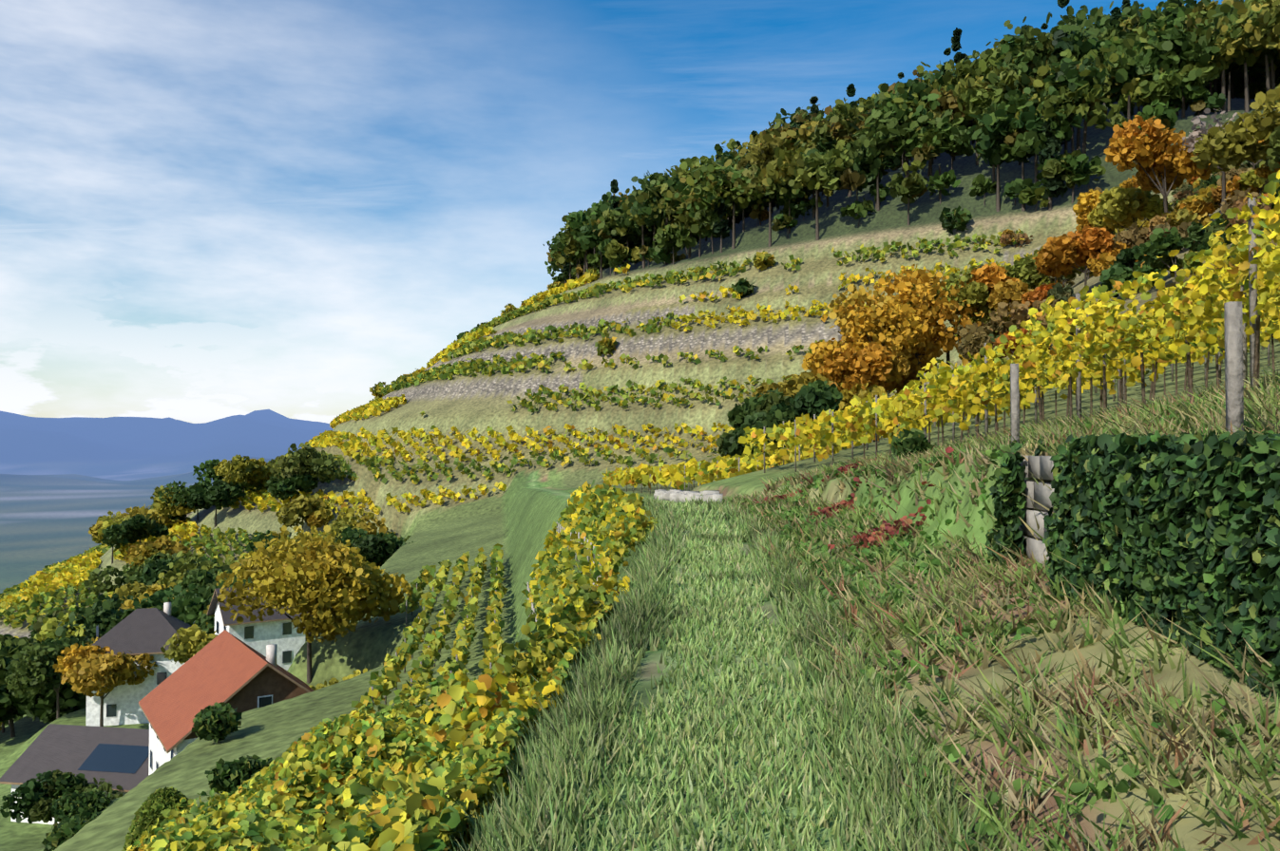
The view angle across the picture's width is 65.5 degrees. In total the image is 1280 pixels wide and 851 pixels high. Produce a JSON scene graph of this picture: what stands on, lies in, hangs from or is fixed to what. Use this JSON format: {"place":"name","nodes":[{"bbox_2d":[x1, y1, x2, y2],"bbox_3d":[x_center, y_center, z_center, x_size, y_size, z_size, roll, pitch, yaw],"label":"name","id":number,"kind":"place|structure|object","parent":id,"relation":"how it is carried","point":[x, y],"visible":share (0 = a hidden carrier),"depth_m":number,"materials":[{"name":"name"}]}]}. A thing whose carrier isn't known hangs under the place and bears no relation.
{"place":"outdoors","nodes":[
{"label":"outdoors","id":0,"kind":"place"},
{"bbox_2d":[0,724,149,790],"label":"house roof","id":1,"kind":"structure","parent":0,"point":[66,749],"depth_m":72.64,"materials":[{"name":"grey tile"}]},
{"bbox_2d":[77,744,149,773],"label":"solar panels","id":2,"kind":"object","parent":1,"relation":"on","point":[116,758],"visible":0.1,"depth_m":71.56,"materials":[{"name":"blue glass"}]},
{"bbox_2d":[0,0,1244,423],"label":"sky","id":3,"kind":"structure","parent":0,"point":[211,210],"materials":[{"name":"blue"}]},
{"bbox_2d":[0,96,1279,850],"bbox_3d":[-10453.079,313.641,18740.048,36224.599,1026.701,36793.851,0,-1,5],"label":"hillside","id":4,"kind":"structure","parent":0,"point":[66,485],"depth_m":182.44,"materials":[{"name":"green plant"}]},
{"bbox_2d":[0,782,129,824],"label":"low house walls","id":5,"kind":"structure","parent":4,"relation":"on","point":[14,786],"depth_m":70.52,"materials":[{"name":"white paint"}]},
{"bbox_2d":[85,602,194,726],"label":"house walls","id":6,"kind":"structure","parent":4,"relation":"on","point":[126,698],"depth_m":92.54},
{"bbox_2d":[91,608,202,654],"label":"house roof","id":7,"kind":"structure","parent":6,"relation":"on","point":[146,630],"depth_m":94.14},
{"bbox_2d":[106,623,194,717],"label":"windows","id":8,"kind":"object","parent":6,"relation":"in","point":[111,709],"visible":0.17,"depth_m":92.14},
{"bbox_2d":[41,702,272,850],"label":"garden shrub","id":9,"kind":"object","parent":4,"relation":"on","point":[75,812],"depth_m":44.16,"materials":[{"name":"green plant"}]},
{"bbox_2d":[0,442,413,738],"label":"tree","id":10,"kind":"object","parent":4,"relation":"on","point":[158,573],"depth_m":186.43,"materials":[{"name":"green plant"}]},
{"bbox_2d":[0,525,414,827],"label":"trees","id":11,"kind":"object","parent":4,"relation":"on","point":[332,584],"depth_m":72.90,"materials":[{"name":"yellow plant"}]},
{"bbox_2d":[138,644,311,775],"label":"house walls","id":12,"kind":"structure","parent":4,"relation":"on","point":[267,680],"depth_m":60.80,"materials":[{"name":"white paint"}]},
{"bbox_2d":[150,696,271,769],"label":"windows","id":13,"kind":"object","parent":12,"relation":"in","point":[265,701],"visible":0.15,"depth_m":60.66,"materials":[{"name":"black glass"}]},
{"bbox_2d":[138,630,313,750],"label":"house roof","id":14,"kind":"structure","parent":12,"relation":"on","point":[224,665],"depth_m":63.74,"materials":[{"name":"red tile"}]},
{"bbox_2d":[207,589,305,670],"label":"house walls","id":15,"kind":"structure","parent":4,"relation":"on","point":[266,633],"depth_m":94.70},
{"bbox_2d":[216,621,291,664],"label":"windows","id":16,"kind":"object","parent":15,"relation":"in","point":[286,655],"visible":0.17,"depth_m":95.16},
{"bbox_2d":[207,586,307,624],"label":"house roof","id":17,"kind":"structure","parent":15,"relation":"on","point":[226,617],"depth_m":94.16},
{"bbox_2d":[126,603,612,850],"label":"vine","id":18,"kind":"object","parent":4,"relation":"on","point":[316,772],"depth_m":7.11,"materials":[{"name":"yellow plant"}]},
{"bbox_2d":[0,160,1243,629],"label":"vine leaves","id":19,"kind":"object","parent":4,"relation":"on","point":[47,586],"visible":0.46,"depth_m":203.76,"materials":[{"name":"yellow plant"}]},
{"bbox_2d":[653,489,723,503],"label":"stone wall","id":20,"kind":"structure","parent":4,"relation":"on","point":[677,495],"depth_m":36.53,"materials":[{"name":"grey stone"}]},
{"bbox_2d":[444,494,1023,850],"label":"path grass","id":21,"kind":"structure","parent":4,"relation":"on","point":[561,749],"depth_m":5.88,"materials":[{"name":"green plant"}]},
{"bbox_2d":[268,170,1279,850],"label":"vine leaves","id":22,"kind":"object","parent":4,"relation":"on","point":[1198,307],"visible":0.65,"depth_m":11.09,"materials":[{"name":"yellow plant"}]},
{"bbox_2d":[350,290,1279,804],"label":"vine leaves","id":23,"kind":"object","parent":4,"relation":"on","point":[586,504],"visible":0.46,"depth_m":43.10,"materials":[{"name":"yellow plant"}]},
{"bbox_2d":[371,197,1277,707],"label":"vineyard stakes","id":24,"kind":"object","parent":4,"relation":"on","point":[1189,371],"visible":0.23,"depth_m":18.04,"materials":[{"name":"brown wood"}]},
{"bbox_2d":[701,366,1279,850],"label":"bank grass tufts","id":25,"kind":"object","parent":4,"relation":"on","point":[1262,407],"visible":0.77,"depth_m":5.80,"materials":[{"name":"green plant"}]},
{"bbox_2d":[722,379,1279,850],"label":"bank weed leaves","id":26,"kind":"object","parent":4,"relation":"on","point":[869,541],"visible":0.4,"depth_m":9.51,"materials":[{"name":"green plant"}]},
{"bbox_2d":[1018,456,1055,566],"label":"dry stone wall","id":27,"kind":"structure","parent":4,"relation":"on","point":[1039,467],"depth_m":8.43,"materials":[{"name":"grey stone"}]},
{"bbox_2d":[1010,301,1243,454],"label":"fence posts","id":28,"kind":"object","parent":4,"relation":"on","point":[1233,363],"depth_m":5.96,"materials":[{"name":"grey concrete"}]},
{"bbox_2d":[985,420,1279,703],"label":"ivy leaves","id":29,"kind":"object","parent":4,"relation":"on","point":[1194,520],"visible":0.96,"depth_m":5.45,"materials":[{"name":"green plant"}]},
{"bbox_2d":[369,205,978,782],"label":"bush","id":30,"kind":"object","parent":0,"point":[911,441],"depth_m":185.74,"materials":[{"name":"plant"}]},
{"bbox_2d":[542,0,1279,285],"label":"forest tree","id":31,"kind":"object","parent":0,"point":[1081,65],"depth_m":197.80,"materials":[{"name":"green plant"}]},
{"bbox_2d":[716,83,1279,458],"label":"tree","id":32,"kind":"object","parent":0,"point":[856,362],"depth_m":99.25,"materials":[{"name":"orange plant"}]}
]}

